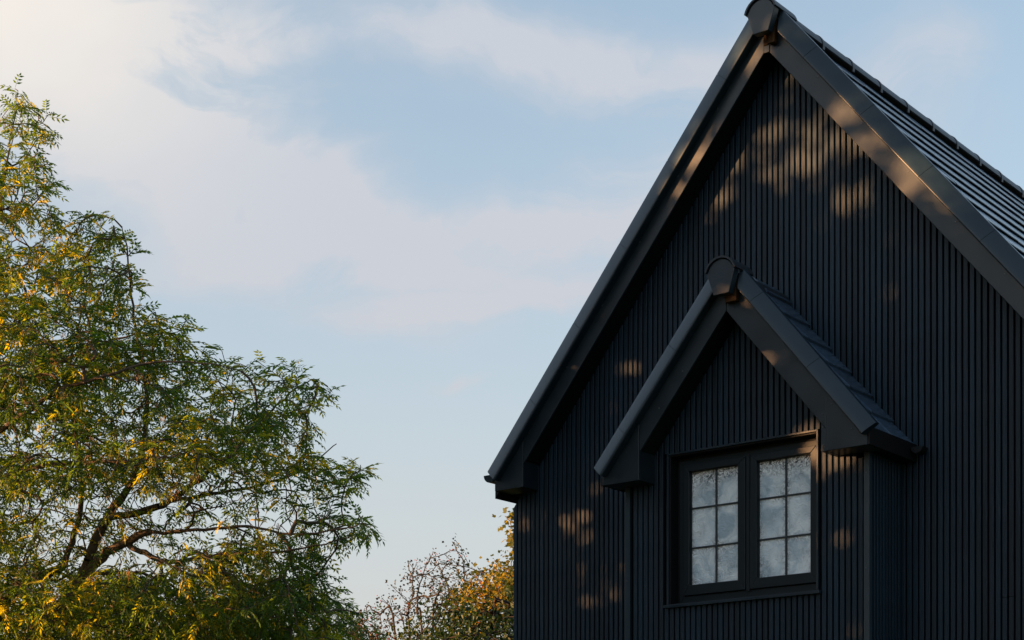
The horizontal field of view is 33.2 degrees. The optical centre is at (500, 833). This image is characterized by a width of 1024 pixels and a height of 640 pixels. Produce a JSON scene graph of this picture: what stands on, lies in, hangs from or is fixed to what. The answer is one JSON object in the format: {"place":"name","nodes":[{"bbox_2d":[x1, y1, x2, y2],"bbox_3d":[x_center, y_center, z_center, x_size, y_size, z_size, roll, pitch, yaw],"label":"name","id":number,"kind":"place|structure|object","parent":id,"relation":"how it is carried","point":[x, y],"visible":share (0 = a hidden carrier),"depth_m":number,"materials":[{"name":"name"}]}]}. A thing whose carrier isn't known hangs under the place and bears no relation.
{"place":"outdoors","nodes":[
{"label":"outdoors","id":0,"kind":"place"},
{"bbox_2d":[0,0,1023,639],"label":"sky","id":1,"kind":"structure","parent":0,"point":[416,204],"materials":[{"name":"blue"}]},
{"bbox_2d":[484,0,1023,639],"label":"house","id":2,"kind":"structure","parent":0,"point":[778,392],"depth_m":11.05,"materials":[{"name":"black metal"}]},
{"bbox_2d":[664,429,821,608],"bbox_3d":[1.593,-1.999,11.070,1.148,1.023,0.230,0,0,39],"label":"window","id":3,"kind":"structure","parent":2,"relation":"in","point":[743,518],"depth_m":11.07,"materials":[{"name":"black"}]},
{"label":"ground","id":4,"kind":"structure","parent":0,"visible":0},
{"bbox_2d":[0,581,97,639],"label":"field maple","id":5,"kind":"object","parent":4,"relation":"on","point":[5,632],"visible":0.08,"depth_m":26.91,"materials":[{"name":"green plant"}]},
{"bbox_2d":[55,559,262,639],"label":"evergreen tree","id":6,"kind":"object","parent":4,"relation":"on","point":[106,624],"visible":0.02,"depth_m":29.70,"materials":[{"name":"green plant"}]},
{"bbox_2d":[0,73,387,639],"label":"ash tree","id":7,"kind":"object","parent":4,"relation":"on","point":[136,605],"visible":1,"depth_m":23.36,"materials":[{"name":"green plant"}]},
{"bbox_2d":[197,565,388,639],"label":"olive green tree","id":8,"kind":"object","parent":4,"relation":"on","point":[288,624],"visible":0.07,"depth_m":26.40,"materials":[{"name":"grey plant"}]},
{"bbox_2d":[344,533,492,639],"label":"hawthorn bush","id":9,"kind":"object","parent":4,"relation":"on","point":[417,608],"visible":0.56,"depth_m":18.98,"materials":[{"name":"brown plant"}]},
{"bbox_2d":[386,577,513,639],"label":"evergreen shrub","id":10,"kind":"object","parent":4,"relation":"on","point":[489,631],"visible":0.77,"depth_m":16.89,"materials":[{"name":"green plant"}]},
{"bbox_2d":[437,523,513,635],"bbox_3d":[0.193,-0.868,18.473,1.857,5.067,1.877,0,0,39],"label":"autumn maple","id":11,"kind":"object","parent":4,"relation":"on","point":[497,588],"visible":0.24,"depth_m":18.26,"materials":[{"name":"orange plant"}]},
{"bbox_2d":[492,507,513,559],"bbox_3d":[0.211,-0.995,18.815,0.627,5.270,0.629,0,0,39],"label":"autumn sapling","id":12,"kind":"object","parent":4,"relation":"on","point":[510,516],"visible":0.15,"depth_m":18.80,"materials":[{"name":"yellow plant"}]}
]}

